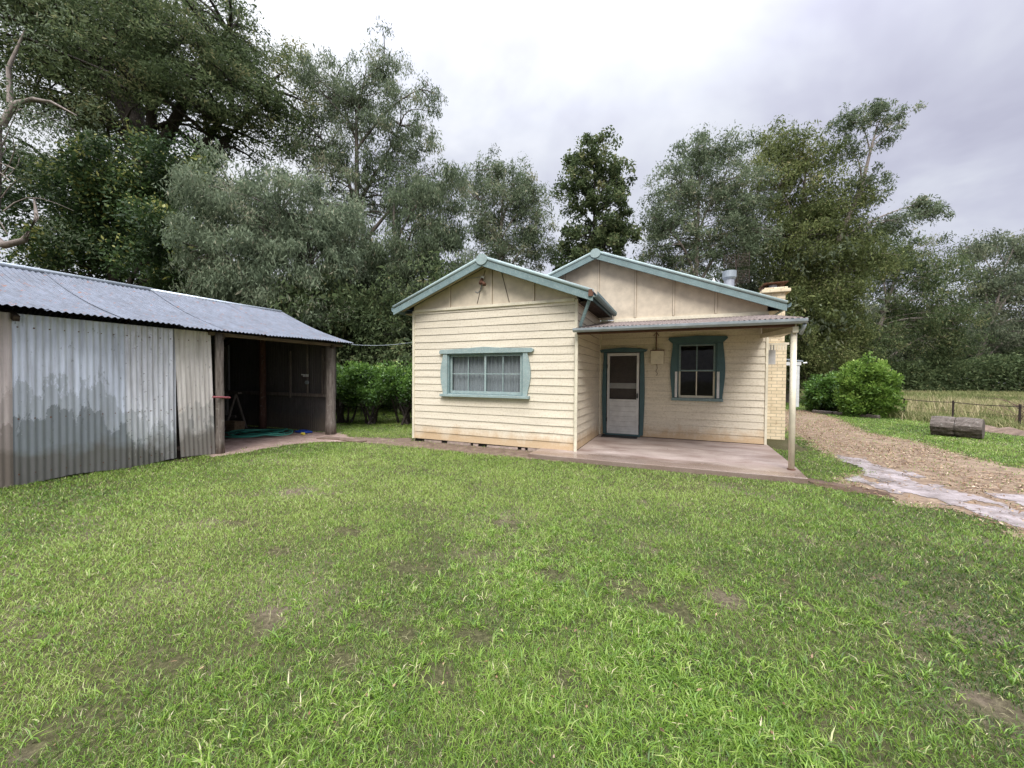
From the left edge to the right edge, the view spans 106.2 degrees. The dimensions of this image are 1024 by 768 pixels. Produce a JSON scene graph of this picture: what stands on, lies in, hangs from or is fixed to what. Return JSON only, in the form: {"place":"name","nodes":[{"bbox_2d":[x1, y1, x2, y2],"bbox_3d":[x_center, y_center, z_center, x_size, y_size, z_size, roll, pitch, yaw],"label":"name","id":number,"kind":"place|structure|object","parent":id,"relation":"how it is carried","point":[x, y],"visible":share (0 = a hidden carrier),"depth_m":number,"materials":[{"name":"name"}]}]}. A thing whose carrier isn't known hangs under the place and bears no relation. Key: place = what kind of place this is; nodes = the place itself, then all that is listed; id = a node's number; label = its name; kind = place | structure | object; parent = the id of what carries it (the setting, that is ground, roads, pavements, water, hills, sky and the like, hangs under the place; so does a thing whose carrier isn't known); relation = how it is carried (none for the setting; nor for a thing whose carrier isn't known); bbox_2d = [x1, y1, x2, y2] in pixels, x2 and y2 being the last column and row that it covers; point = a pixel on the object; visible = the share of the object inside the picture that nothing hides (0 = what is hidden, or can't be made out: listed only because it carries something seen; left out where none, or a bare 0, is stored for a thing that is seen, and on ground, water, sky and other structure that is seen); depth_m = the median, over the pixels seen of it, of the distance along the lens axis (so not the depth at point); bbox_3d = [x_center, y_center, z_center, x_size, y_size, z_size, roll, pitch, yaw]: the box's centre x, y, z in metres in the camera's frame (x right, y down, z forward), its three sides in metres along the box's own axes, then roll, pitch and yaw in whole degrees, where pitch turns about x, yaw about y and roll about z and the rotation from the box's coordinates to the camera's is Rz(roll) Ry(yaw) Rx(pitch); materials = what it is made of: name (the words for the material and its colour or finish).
{"place":"outdoors","nodes":[
{"label":"outdoors","id":0,"kind":"place"},
{"bbox_2d":[13,426,296,486],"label":"shed ground","id":1,"kind":"structure","parent":0,"point":[178,442],"depth_m":9.62,"materials":[{"name":"brown soil"}]},
{"bbox_2d":[213,391,247,429],"bbox_3d":[-8.481,0.773,11.445,1.200,1.098,0.549,1,1,23],"label":"trestle","id":2,"kind":"object","parent":1,"relation":"on","point":[229,415],"visible":0.56,"depth_m":11.31,"materials":[{"name":"brown wood"}]},
{"bbox_2d":[225,420,244,429],"bbox_3d":[-8.038,1.195,11.152,0.460,0.265,0.314,1,1,23],"label":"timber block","id":3,"kind":"object","parent":1,"relation":"on","point":[234,425],"depth_m":11.03,"materials":[{"name":"brown wood"}]},
{"bbox_2d":[224,428,293,437],"bbox_3d":[-6.790,1.301,10.273,1.735,0.115,1.497,0,1,-22],"label":"hose","id":4,"kind":"object","parent":1,"relation":"on","point":[246,434],"visible":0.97,"depth_m":10.06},
{"bbox_2d":[177,431,349,456],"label":"apron ground","id":5,"kind":"structure","parent":0,"point":[233,445],"depth_m":9.26,"materials":[{"name":"grey concrete"}]},
{"bbox_2d":[295,430,312,432],"bbox_3d":[-5.759,1.307,10.673,0.523,0.065,0.297,1,1,23],"label":"tarp bundle","id":6,"kind":"object","parent":5,"relation":"on","point":[304,431],"visible":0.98,"depth_m":10.57,"materials":[{"name":"blue plastic"}]},
{"bbox_2d":[316,436,366,441],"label":"kerb","id":7,"kind":"structure","parent":5,"relation":"on","point":[342,439],"depth_m":9.52,"materials":[{"name":"beige concrete"}]},
{"bbox_2d":[0,383,1023,767],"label":"ground","id":8,"kind":"structure","parent":0,"point":[988,701],"depth_m":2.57,"materials":[{"name":"plant"}]},
{"bbox_2d":[0,0,125,269],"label":"bare gum","id":9,"kind":"object","parent":8,"relation":"on","point":[12,106],"visible":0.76,"depth_m":12.95,"materials":[{"name":"green plant"}]},
{"bbox_2d":[0,117,252,300],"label":"evergreen tree","id":10,"kind":"object","parent":8,"relation":"on","point":[122,199],"visible":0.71,"depth_m":14.14,"materials":[{"name":"green plant"}]},
{"bbox_2d":[0,0,327,289],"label":"spreading tree","id":11,"kind":"object","parent":8,"relation":"on","point":[150,75],"visible":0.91,"depth_m":16.76,"materials":[{"name":"green plant"}]},
{"bbox_2d":[0,261,352,487],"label":"tin shed","id":12,"kind":"structure","parent":8,"relation":"on","point":[96,374],"depth_m":6.86,"materials":[{"name":"metal"}]},
{"bbox_2d":[212,396,230,397],"bbox_3d":[-5.840,0.266,7.740,0.060,0.066,0.363,1,1,14],"label":"strap","id":13,"kind":"object","parent":12,"relation":"attached to","point":[220,397],"visible":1,"depth_m":7.68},
{"bbox_2d":[301,374,308,383],"bbox_3d":[-5.823,-0.139,10.815,0.202,0.287,0.109,1,1,23],"label":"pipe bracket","id":14,"kind":"object","parent":12,"relation":"attached to","point":[306,375],"visible":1,"depth_m":10.79,"materials":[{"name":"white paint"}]},
{"bbox_2d":[71,226,285,295],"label":"background tree","id":15,"kind":"object","parent":8,"relation":"on","point":[139,274],"depth_m":25.85,"materials":[{"name":"green plant"}]},
{"bbox_2d":[141,270,257,304],"bbox_3d":[-13.630,-1.988,19.138,6.120,6.380,9.268,1,1,23],"label":"shade shrub","id":16,"kind":"object","parent":8,"relation":"on","point":[179,287],"depth_m":15.77,"materials":[{"name":"green plant"}]},
{"bbox_2d":[142,136,375,329],"bbox_3d":[-9.247,-3.571,14.519,7.818,9.938,5.305,0,1,-17],"label":"weeping tree","id":17,"kind":"object","parent":8,"relation":"on","point":[272,232],"visible":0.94,"depth_m":13.43,"materials":[{"name":"green plant"}]},
{"bbox_2d":[250,264,389,410],"bbox_3d":[-7.612,-1.588,15.489,7.005,5.826,6.532,1,1,23],"label":"shade shrub","id":18,"kind":"object","parent":8,"relation":"on","point":[364,304],"visible":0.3,"depth_m":14.26,"materials":[{"name":"green plant"}]},
{"bbox_2d":[336,363,373,423],"bbox_3d":[-5.629,0.313,12.845,2.245,2.123,2.082,1,1,23],"label":"hedge bush","id":19,"kind":"object","parent":8,"relation":"on","point":[343,392],"visible":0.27,"depth_m":12.42,"materials":[{"name":"green plant"}]},
{"bbox_2d":[276,14,451,289],"bbox_3d":[-7.871,-8.782,20.751,10.602,20.025,6.677,1,1,23],"label":"gum tree","id":20,"kind":"object","parent":8,"relation":"on","point":[339,161],"visible":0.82,"depth_m":20.36,"materials":[{"name":"green plant"}]},
{"bbox_2d":[337,360,396,424],"bbox_3d":[-4.789,0.309,12.631,2.015,2.161,2.246,1,1,23],"label":"hedge bush","id":21,"kind":"object","parent":8,"relation":"on","point":[356,371],"visible":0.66,"depth_m":12.19,"materials":[{"name":"green plant"}]},
{"bbox_2d":[336,351,411,418],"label":"undergrowth","id":22,"kind":"object","parent":8,"relation":"on","point":[382,405],"depth_m":18.11,"materials":[{"name":"green plant"}]},
{"bbox_2d":[372,358,411,424],"bbox_3d":[-3.563,0.240,12.841,1.895,2.305,2.368,1,1,23],"label":"hedge bush","id":23,"kind":"object","parent":8,"relation":"on","point":[393,375],"visible":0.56,"depth_m":12.21,"materials":[{"name":"green plant"}]},
{"bbox_2d":[333,247,456,416],"bbox_3d":[-3.641,-2.060,15.688,8.185,6.814,8.023,1,1,23],"label":"shade shrub","id":24,"kind":"object","parent":8,"relation":"on","point":[397,353],"visible":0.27,"depth_m":15.02,"materials":[{"name":"green plant"}]},
{"bbox_2d":[314,159,477,411],"bbox_3d":[-5.303,-4.398,17.463,8.880,11.447,5.175,0,1,-9],"label":"gum tree","id":25,"kind":"object","parent":8,"relation":"on","point":[433,236],"visible":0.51,"depth_m":16.52,"materials":[{"name":"green plant"}]},
{"bbox_2d":[351,437,558,461],"bbox_3d":[-1.949,1.415,8.974,6.763,0.001,1.471,1,1,19],"label":"dirt strip","id":26,"kind":"object","parent":8,"relation":"on","point":[464,448],"visible":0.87,"depth_m":8.66,"materials":[{"name":"brown soil"}]},
{"bbox_2d":[448,143,562,272],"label":"gum tree","id":27,"kind":"object","parent":8,"relation":"on","point":[514,199],"visible":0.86,"depth_m":24.25,"materials":[{"name":"green plant"}]},
{"bbox_2d":[2,448,1018,767],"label":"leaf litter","id":28,"kind":"object","parent":8,"relation":"on","point":[538,648],"visible":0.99,"depth_m":2.15,"materials":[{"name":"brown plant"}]},
{"bbox_2d":[548,125,647,270],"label":"upright tree","id":29,"kind":"object","parent":8,"relation":"on","point":[607,232],"visible":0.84,"depth_m":24.12,"materials":[{"name":"green plant"}]},
{"bbox_2d":[391,248,808,470],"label":"weatherboard cottage","id":30,"kind":"structure","parent":8,"relation":"on","point":[505,355],"depth_m":9.02,"materials":[{"name":"beige paint"}]},
{"bbox_2d":[349,342,411,345],"bbox_3d":[-3.427,-1.043,10.076,2.316,0.071,0.012,1,1,24],"label":"overhead wire","id":31,"kind":"object","parent":30,"relation":"attached to","point":[378,345],"visible":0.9,"depth_m":10.14,"materials":[{"name":"metal"}]},
{"bbox_2d":[439,347,533,398],"bbox_3d":[-0.603,-0.269,8.754,2.369,1.145,0.292,1,1,23],"label":"window","id":32,"kind":"structure","parent":30,"relation":"in","point":[482,372],"depth_m":8.78,"materials":[{"name":"teal paint"}]},
{"bbox_2d":[600,347,647,436],"bbox_3d":[2.891,0.201,10.023,1.197,2.299,0.160,1,1,23],"label":"door","id":33,"kind":"structure","parent":30,"relation":"in","point":[620,379],"depth_m":10.03,"materials":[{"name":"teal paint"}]},
{"bbox_2d":[668,335,727,401],"bbox_3d":[4.489,-0.381,9.338,1.298,1.585,0.200,1,1,23],"label":"window","id":34,"kind":"structure","parent":30,"relation":"in","point":[718,370],"depth_m":9.27,"materials":[{"name":"teal paint"}]},
{"bbox_2d":[528,434,807,483],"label":"porch floor","id":35,"kind":"structure","parent":8,"relation":"on","point":[755,461],"depth_m":7.40,"materials":[{"name":"concrete"}]},
{"bbox_2d":[601,434,637,438],"bbox_3d":[2.743,1.341,9.825,0.881,0.022,0.327,1,1,23],"label":"doormat","id":36,"kind":"object","parent":35,"relation":"on","point":[619,436],"visible":1,"depth_m":9.79,"materials":[{"name":"black rubber"}]},
{"bbox_2d":[629,123,788,277],"bbox_3d":[12.617,-7.522,24.885,10.539,17.757,6.390,0,1,-1],"label":"gum tree","id":37,"kind":"object","parent":8,"relation":"on","point":[731,215],"visible":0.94,"depth_m":24.00,"materials":[{"name":"green plant"}]},
{"bbox_2d":[699,205,893,386],"bbox_3d":[19.698,-5.590,28.682,12.229,13.725,13.077,0,1,-28],"label":"background tree","id":38,"kind":"object","parent":8,"relation":"on","point":[750,286],"visible":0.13,"depth_m":24.73,"materials":[{"name":"green plant"}]},
{"bbox_2d":[786,359,806,406],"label":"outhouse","id":39,"kind":"structure","parent":8,"relation":"on","point":[797,377],"depth_m":21.82,"materials":[{"name":"metal"}]},
{"bbox_2d":[799,371,843,411],"bbox_3d":[15.438,0.373,18.882,2.286,2.113,2.027,0,1,-3],"label":"bush","id":40,"kind":"object","parent":8,"relation":"on","point":[819,391],"visible":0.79,"depth_m":18.43,"materials":[{"name":"green plant"}]},
{"bbox_2d":[722,114,922,402],"bbox_3d":[19.930,-8.038,25.812,11.973,18.809,7.286,0,1,-1],"label":"gum tree","id":41,"kind":"object","parent":8,"relation":"on","point":[827,213],"visible":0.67,"depth_m":24.43,"materials":[{"name":"green plant"}]},
{"bbox_2d":[758,234,887,401],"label":"olive green tree","id":42,"kind":"object","parent":8,"relation":"on","point":[814,357],"visible":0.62,"depth_m":24.14,"materials":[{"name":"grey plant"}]},
{"bbox_2d":[812,410,879,418],"bbox_3d":[14.704,1.327,17.021,0.186,0.140,2.591,0,1,-17],"label":"timber edging","id":43,"kind":"object","parent":8,"relation":"on","point":[840,413],"visible":0.68,"depth_m":17.16,"materials":[{"name":"brown wood"}]},
{"bbox_2d":[808,478,901,500],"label":"wet dirt","id":44,"kind":"structure","parent":8,"relation":"on","point":[843,487],"depth_m":5.61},
{"bbox_2d":[832,351,907,417],"bbox_3d":[15.257,0.037,16.437,2.458,2.871,2.164,1,1,23],"label":"round bush","id":45,"kind":"object","parent":8,"relation":"on","point":[871,388],"visible":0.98,"depth_m":16.07,"materials":[{"name":"green plant"}]},
{"bbox_2d":[860,296,913,361],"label":"background tree","id":46,"kind":"object","parent":8,"relation":"on","point":[894,345],"depth_m":48.13,"materials":[{"name":"green plant"}]},
{"bbox_2d":[821,96,955,372],"bbox_3d":[24.095,-8.441,24.676,7.956,19.651,3.574,1,1,10],"label":"gum tree","id":47,"kind":"object","parent":8,"relation":"on","point":[873,114],"visible":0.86,"depth_m":24.47,"materials":[{"name":"green plant"}]},
{"bbox_2d":[881,304,939,372],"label":"background tree","id":48,"kind":"object","parent":8,"relation":"on","point":[907,358],"visible":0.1,"depth_m":48.87,"materials":[{"name":"green plant"}]},
{"bbox_2d":[799,344,1023,391],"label":"undergrowth","id":49,"kind":"object","parent":8,"relation":"on","point":[923,376],"visible":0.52,"depth_m":41.48,"materials":[{"name":"green plant"}]},
{"bbox_2d":[832,222,1001,378],"bbox_3d":[41.576,-8.123,40.830,17.880,18.766,9.513,1,1,6],"label":"gum tree","id":50,"kind":"object","parent":8,"relation":"on","point":[946,332],"visible":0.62,"depth_m":39.58,"materials":[{"name":"green plant"}]},
{"bbox_2d":[820,407,1023,430],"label":"grass","id":51,"kind":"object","parent":8,"relation":"on","point":[921,416],"visible":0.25,"depth_m":14.55,"materials":[{"name":"green plant"}]},
{"bbox_2d":[930,416,984,438],"bbox_3d":[12.536,1.213,10.832,0.608,0.590,0.960,0,1,-33],"label":"old log","id":52,"kind":"object","parent":8,"relation":"on","point":[961,427],"visible":0.95,"depth_m":10.68,"materials":[{"name":"grey wood"}]},
{"bbox_2d":[894,398,1023,424],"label":"paddock fence","id":53,"kind":"object","parent":8,"relation":"on","point":[1019,406],"visible":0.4,"depth_m":13.15,"materials":[{"name":"wood"}]},
{"bbox_2d":[932,298,1012,377],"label":"background tree","id":54,"kind":"object","parent":8,"relation":"on","point":[972,320],"depth_m":53.01,"materials":[{"name":"green plant"}]},
{"bbox_2d":[931,227,1023,380],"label":"gum tree","id":55,"kind":"object","parent":8,"relation":"on","point":[1005,285],"visible":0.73,"depth_m":45.04,"materials":[{"name":"green plant"}]},
{"bbox_2d":[952,314,1023,387],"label":"background tree","id":56,"kind":"object","parent":8,"relation":"on","point":[997,345],"visible":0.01,"depth_m":47.56,"materials":[{"name":"green plant"}]},
{"bbox_2d":[980,397,1023,423],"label":"dry shrub","id":57,"kind":"object","parent":8,"relation":"on","point":[1009,410],"visible":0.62,"depth_m":13.16,"materials":[{"name":"beige plant"}]},
{"bbox_2d":[985,425,1023,435],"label":"earth bank","id":58,"kind":"structure","parent":8,"relation":"on","point":[1006,430],"depth_m":11.54,"materials":[{"name":"brown soil"}]},
{"bbox_2d":[0,0,1023,366],"label":"sky","id":59,"kind":"structure","parent":0,"point":[529,78],"materials":[{"name":"white"}]},
{"bbox_2d":[785,409,1023,542],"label":"track ground","id":60,"kind":"structure","parent":0,"point":[979,466],"depth_m":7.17,"materials":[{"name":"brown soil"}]},
{"bbox_2d":[799,388,1023,422],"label":"paddock grass","id":61,"kind":"structure","parent":0,"point":[1011,396],"depth_m":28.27,"materials":[{"name":"beige plant"}]},
{"bbox_2d":[837,455,1023,527],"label":"path","id":62,"kind":"structure","parent":0,"point":[949,497],"depth_m":5.53,"materials":[{"name":"concrete"}]},
{"bbox_2d":[983,491,1023,505],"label":"path","id":63,"kind":"structure","parent":0,"point":[1018,498],"depth_m":5.24,"materials":[{"name":"concrete"}]}
]}

